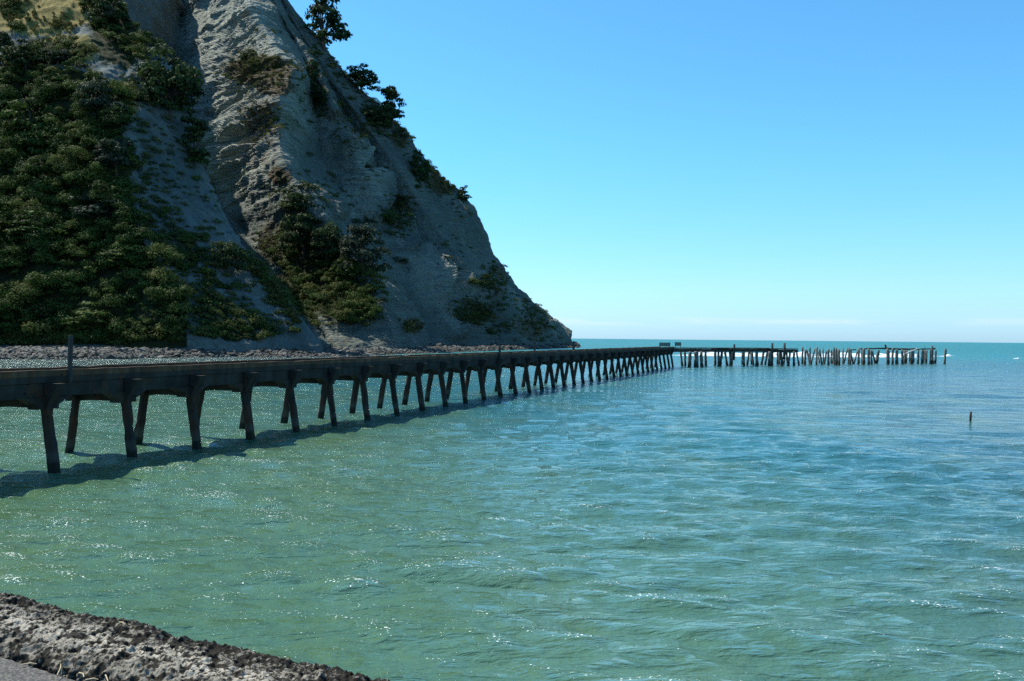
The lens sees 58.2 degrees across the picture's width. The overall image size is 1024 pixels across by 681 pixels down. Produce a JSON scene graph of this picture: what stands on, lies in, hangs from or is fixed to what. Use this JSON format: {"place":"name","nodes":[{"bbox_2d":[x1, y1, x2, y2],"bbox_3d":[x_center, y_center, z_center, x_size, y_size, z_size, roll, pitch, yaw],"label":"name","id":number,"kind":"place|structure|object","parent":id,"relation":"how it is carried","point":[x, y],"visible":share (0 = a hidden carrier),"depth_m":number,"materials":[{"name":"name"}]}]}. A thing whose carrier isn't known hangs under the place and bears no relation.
{"place":"outdoors","nodes":[
{"label":"outdoors","id":0,"kind":"place"},
{"bbox_2d":[0,657,74,680],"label":"gravel ground","id":1,"kind":"structure","parent":0,"point":[11,670],"depth_m":3.78,"materials":[{"name":"grey gravel"}]},
{"bbox_2d":[0,0,322,352],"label":"hill","id":2,"kind":"structure","parent":0,"point":[109,59],"depth_m":295.04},
{"bbox_2d":[0,30,14,53],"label":"hill tree","id":3,"kind":"object","parent":2,"relation":"on","point":[5,37],"visible":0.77,"depth_m":339.96,"materials":[{"name":"green plant"}]},
{"bbox_2d":[0,38,47,72],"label":"hill tree","id":4,"kind":"object","parent":2,"relation":"on","point":[19,55],"visible":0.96,"depth_m":326.12,"materials":[{"name":"green plant"}]},
{"bbox_2d":[0,97,60,146],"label":"hill tree","id":5,"kind":"object","parent":2,"relation":"on","point":[30,104],"visible":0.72,"depth_m":304.24,"materials":[{"name":"green plant"}]},
{"bbox_2d":[2,209,72,245],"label":"hill tree","id":6,"kind":"object","parent":2,"relation":"on","point":[31,221],"visible":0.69,"depth_m":275.54,"materials":[{"name":"green plant"}]},
{"bbox_2d":[41,48,72,65],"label":"hill tree","id":7,"kind":"object","parent":2,"relation":"on","point":[57,57],"visible":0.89,"depth_m":325.21,"materials":[{"name":"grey plant"}]},
{"bbox_2d":[51,127,75,137],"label":"shrub","id":8,"kind":"object","parent":2,"relation":"on","point":[59,132],"visible":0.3,"depth_m":302.25,"materials":[{"name":"green plant"}]},
{"bbox_2d":[65,55,89,68],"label":"shrub","id":9,"kind":"object","parent":2,"relation":"on","point":[79,63],"visible":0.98,"depth_m":321.36,"materials":[{"name":"green plant"}]},
{"bbox_2d":[64,301,114,331],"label":"hill tree","id":10,"kind":"object","parent":2,"relation":"on","point":[92,318],"visible":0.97,"depth_m":257.45,"materials":[{"name":"green plant"}]},
{"bbox_2d":[69,192,118,218],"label":"hill tree","id":11,"kind":"object","parent":2,"relation":"on","point":[93,208],"visible":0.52,"depth_m":279.72,"materials":[{"name":"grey plant"}]},
{"bbox_2d":[74,77,132,127],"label":"hill tree","id":12,"kind":"object","parent":2,"relation":"on","point":[101,97],"visible":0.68,"depth_m":298.41,"materials":[{"name":"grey plant"}]},
{"bbox_2d":[89,0,126,30],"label":"hill tree","id":13,"kind":"object","parent":2,"relation":"on","point":[104,7],"visible":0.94,"depth_m":350.04,"materials":[{"name":"green plant"}]},
{"bbox_2d":[92,137,142,178],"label":"hill tree","id":14,"kind":"object","parent":2,"relation":"on","point":[118,159],"visible":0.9,"depth_m":287.54,"materials":[{"name":"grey plant"}]},
{"bbox_2d":[96,244,150,272],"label":"hill tree","id":15,"kind":"object","parent":2,"relation":"on","point":[119,253],"visible":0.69,"depth_m":268.75,"materials":[{"name":"green plant"}]},
{"bbox_2d":[133,41,206,122],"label":"hill tree","id":16,"kind":"object","parent":2,"relation":"on","point":[181,83],"visible":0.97,"depth_m":316.45,"materials":[{"name":"green plant"}]},
{"bbox_2d":[152,301,188,316],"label":"shrub","id":17,"kind":"object","parent":2,"relation":"on","point":[164,307],"visible":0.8,"depth_m":257.83,"materials":[{"name":"green plant"}]},
{"bbox_2d":[175,115,211,168],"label":"hill tree","id":18,"kind":"object","parent":2,"relation":"on","point":[197,129],"visible":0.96,"depth_m":318.21,"materials":[{"name":"green plant"}]},
{"bbox_2d":[0,0,388,343],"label":"bush","id":19,"kind":"object","parent":2,"relation":"on","point":[16,150],"visible":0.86,"depth_m":283.77,"materials":[{"name":"green plant"}]},
{"bbox_2d":[184,148,208,163],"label":"shrub","id":20,"kind":"object","parent":2,"relation":"on","point":[196,157],"visible":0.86,"depth_m":318.43,"materials":[{"name":"green plant"}]},
{"bbox_2d":[210,240,248,273],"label":"hill tree","id":21,"kind":"object","parent":2,"relation":"on","point":[233,251],"visible":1,"depth_m":282.66,"materials":[{"name":"green plant"}]},
{"bbox_2d":[0,341,580,359],"bbox_3d":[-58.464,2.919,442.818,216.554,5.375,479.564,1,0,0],"label":"beach rocks","id":22,"kind":"object","parent":0,"point":[52,352],"visible":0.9,"depth_m":252.64,"materials":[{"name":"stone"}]},
{"bbox_2d":[123,0,571,348],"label":"cliff","id":23,"kind":"structure","parent":0,"point":[240,169],"depth_m":493.49,"materials":[{"name":"grey stone"}]},
{"bbox_2d":[237,48,253,56],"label":"shrub","id":24,"kind":"object","parent":23,"relation":"on","point":[244,54],"visible":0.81,"depth_m":511.67,"materials":[{"name":"green plant"}]},
{"bbox_2d":[252,236,277,254],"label":"shrub","id":25,"kind":"object","parent":23,"relation":"on","point":[260,247],"visible":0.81,"depth_m":411.85,"materials":[{"name":"green plant"}]},
{"bbox_2d":[0,0,555,345],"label":"tussock grass","id":26,"kind":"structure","parent":23,"relation":"on","point":[293,314],"depth_m":353.38,"materials":[{"name":"green plant"}]},
{"bbox_2d":[0,0,562,345],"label":"scrub","id":27,"kind":"object","parent":23,"relation":"on","point":[231,311],"visible":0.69,"depth_m":302.29,"materials":[{"name":"green plant"}]},
{"bbox_2d":[278,211,323,258],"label":"cliff tree","id":28,"kind":"object","parent":23,"relation":"on","point":[298,237],"visible":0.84,"depth_m":392.30,"materials":[{"name":"green plant"}]},
{"bbox_2d":[274,182,329,211],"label":"cliff tree","id":29,"kind":"object","parent":23,"relation":"on","point":[293,203],"visible":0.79,"depth_m":398.56,"materials":[{"name":"green plant"}]},
{"bbox_2d":[304,59,325,107],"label":"cliff tree","id":30,"kind":"object","parent":23,"relation":"on","point":[314,74],"visible":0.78,"depth_m":518.85,"materials":[{"name":"green plant"}]},
{"bbox_2d":[308,221,341,267],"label":"cliff tree","id":31,"kind":"object","parent":23,"relation":"on","point":[330,242],"visible":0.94,"depth_m":384.53,"materials":[{"name":"green plant"}]},
{"bbox_2d":[303,0,352,51],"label":"cliff tree","id":32,"kind":"object","parent":23,"relation":"on","point":[332,18],"visible":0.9,"depth_m":561.35,"materials":[{"name":"green plant"}]},
{"bbox_2d":[352,218,363,224],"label":"shrub","id":33,"kind":"object","parent":23,"relation":"on","point":[357,221],"visible":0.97,"depth_m":438.70,"materials":[{"name":"green plant"}]},
{"bbox_2d":[343,62,381,91],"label":"cliff tree","id":34,"kind":"object","parent":23,"relation":"on","point":[359,78],"visible":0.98,"depth_m":557.83,"materials":[{"name":"green plant"}]},
{"bbox_2d":[338,223,391,280],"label":"cliff tree","id":35,"kind":"object","parent":23,"relation":"on","point":[354,245],"visible":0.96,"depth_m":370.02,"materials":[{"name":"green plant"}]},
{"bbox_2d":[363,216,374,224],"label":"shrub","id":36,"kind":"object","parent":23,"relation":"on","point":[367,220],"visible":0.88,"depth_m":482.05,"materials":[{"name":"green plant"}]},
{"bbox_2d":[362,104,394,132],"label":"cliff tree","id":37,"kind":"object","parent":23,"relation":"on","point":[379,115],"visible":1,"depth_m":539.00,"materials":[{"name":"green plant"}]},
{"bbox_2d":[379,85,406,129],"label":"cliff tree","id":38,"kind":"object","parent":23,"relation":"on","point":[389,93],"visible":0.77,"depth_m":553.87,"materials":[{"name":"green plant"}]},
{"bbox_2d":[380,210,415,226],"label":"shrub","id":39,"kind":"object","parent":23,"relation":"on","point":[386,217],"visible":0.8,"depth_m":496.03,"materials":[{"name":"green plant"}]},
{"bbox_2d":[392,256,408,262],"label":"shrub","id":40,"kind":"object","parent":23,"relation":"on","point":[403,260],"visible":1,"depth_m":471.98,"materials":[{"name":"green plant"}]},
{"bbox_2d":[395,194,409,211],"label":"tree","id":41,"kind":"object","parent":23,"relation":"on","point":[404,197],"visible":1,"depth_m":520.91,"materials":[{"name":"green plant"}]},
{"bbox_2d":[394,126,410,138],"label":"shrub","id":42,"kind":"object","parent":23,"relation":"on","point":[404,129],"visible":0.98,"depth_m":554.42,"materials":[{"name":"green plant"}]},
{"bbox_2d":[409,148,431,184],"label":"cliff tree","id":43,"kind":"object","parent":23,"relation":"on","point":[422,171],"visible":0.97,"depth_m":535.58,"materials":[{"name":"green plant"}]},
{"bbox_2d":[457,185,471,202],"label":"cliff tree","id":44,"kind":"object","parent":23,"relation":"on","point":[465,197],"visible":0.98,"depth_m":573.61,"materials":[{"name":"green plant"}]},
{"bbox_2d":[466,273,495,291],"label":"shrub","id":45,"kind":"object","parent":23,"relation":"on","point":[476,279],"visible":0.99,"depth_m":492.93,"materials":[{"name":"green plant"}]},
{"bbox_2d":[0,338,1023,680],"bbox_3d":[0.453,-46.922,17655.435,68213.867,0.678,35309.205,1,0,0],"label":"sea","id":46,"kind":"structure","parent":0,"point":[774,522],"depth_m":30.05,"materials":[{"name":"liquid"}]},
{"bbox_2d":[0,592,389,680],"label":"sea wall","id":47,"kind":"structure","parent":46,"relation":"in","point":[49,638],"depth_m":3.90,"materials":[{"name":"stone"}]},
{"bbox_2d":[0,346,674,472],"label":"concrete wharf","id":48,"kind":"structure","parent":46,"relation":"in","point":[46,391],"depth_m":56.13,"materials":[{"name":"grey concrete"}]},
{"bbox_2d":[67,335,72,381],"bbox_3d":[-19.457,0.795,40.525,0.150,2.070,0.168,1,0,19],"label":"wharf post","id":49,"kind":"object","parent":48,"relation":"attached to","point":[70,361],"visible":1,"depth_m":40.47,"materials":[{"name":"wood"}]},
{"bbox_2d":[498,346,500,358],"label":"wharf post","id":50,"kind":"object","parent":48,"relation":"attached to","point":[499,355],"visible":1,"depth_m":93.21,"materials":[{"name":"brown wood"}]},
{"bbox_2d":[659,343,669,346],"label":"slatted bench","id":51,"kind":"object","parent":48,"relation":"on","point":[664,344],"visible":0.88,"depth_m":195.98,"materials":[{"name":"wood"}]},
{"bbox_2d":[673,343,799,367],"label":"timber jetty","id":52,"kind":"object","parent":46,"relation":"in","point":[750,351],"visible":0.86,"depth_m":211.29,"materials":[{"name":"brown wood"}]},
{"bbox_2d":[801,347,803,363],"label":"jetty pile","id":53,"kind":"object","parent":46,"relation":"in","point":[802,349],"visible":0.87,"depth_m":236.10,"materials":[{"name":"wood"}]},
{"bbox_2d":[804,349,806,364],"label":"jetty pile","id":54,"kind":"object","parent":46,"relation":"in","point":[805,352],"visible":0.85,"depth_m":224.62,"materials":[{"name":"wood"}]},
{"bbox_2d":[809,347,810,364],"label":"jetty pile","id":55,"kind":"object","parent":46,"relation":"in","point":[809,355],"visible":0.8,"depth_m":230.69,"materials":[{"name":"brown wood"}]},
{"bbox_2d":[810,349,814,364],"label":"jetty pile","id":56,"kind":"object","parent":46,"relation":"in","point":[811,361],"visible":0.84,"depth_m":227.99,"materials":[{"name":"brown wood"}]},
{"bbox_2d":[815,347,817,364],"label":"jetty pile","id":57,"kind":"object","parent":46,"relation":"in","point":[816,363],"visible":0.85,"depth_m":225.82,"materials":[{"name":"wood"}]},
{"bbox_2d":[819,349,822,364],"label":"jetty pile","id":58,"kind":"object","parent":46,"relation":"in","point":[820,355],"visible":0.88,"depth_m":230.32,"materials":[{"name":"brown wood"}]},
{"bbox_2d":[827,349,829,364],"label":"jetty pile","id":59,"kind":"object","parent":46,"relation":"in","point":[828,356],"visible":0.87,"depth_m":224.15,"materials":[{"name":"brown wood"}]},
{"bbox_2d":[833,347,834,364],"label":"jetty pile","id":60,"kind":"object","parent":46,"relation":"in","point":[834,354],"visible":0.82,"depth_m":227.40,"materials":[{"name":"brown wood"}]},
{"bbox_2d":[835,348,836,364],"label":"jetty pile","id":61,"kind":"object","parent":46,"relation":"in","point":[836,356],"visible":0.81,"depth_m":226.16,"materials":[{"name":"wood"}]},
{"bbox_2d":[838,349,839,364],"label":"jetty pile","id":62,"kind":"object","parent":46,"relation":"in","point":[838,356],"visible":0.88,"depth_m":225.09,"materials":[{"name":"wood"}]},
{"bbox_2d":[682,352,1018,358],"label":"surf","id":63,"kind":"structure","parent":46,"relation":"on","point":[760,354],"depth_m":370.18,"materials":[{"name":"liquid"}]},
{"bbox_2d":[849,349,855,364],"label":"jetty pile","id":64,"kind":"object","parent":46,"relation":"in","point":[851,355],"visible":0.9,"depth_m":231.58,"materials":[{"name":"brown wood"}]},
{"bbox_2d":[857,349,859,364],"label":"jetty pile","id":65,"kind":"object","parent":46,"relation":"in","point":[858,360],"visible":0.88,"depth_m":236.52,"materials":[{"name":"wood"}]},
{"bbox_2d":[860,345,935,364],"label":"beamed ruin","id":66,"kind":"object","parent":46,"relation":"in","point":[904,356],"visible":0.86,"depth_m":245.22,"materials":[{"name":"brown wood"}]},
{"bbox_2d":[934,350,936,363],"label":"jetty pile","id":67,"kind":"object","parent":46,"relation":"in","point":[935,356],"visible":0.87,"depth_m":254.12,"materials":[{"name":"wood"}]},
{"bbox_2d":[943,348,946,363],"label":"jetty pile","id":68,"kind":"object","parent":46,"relation":"in","point":[945,351],"visible":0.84,"depth_m":249.31,"materials":[{"name":"brown wood"}]},
{"bbox_2d":[288,0,1023,342],"label":"sky","id":69,"kind":"structure","parent":0,"point":[782,170],"materials":[{"name":"blue"}]}
]}

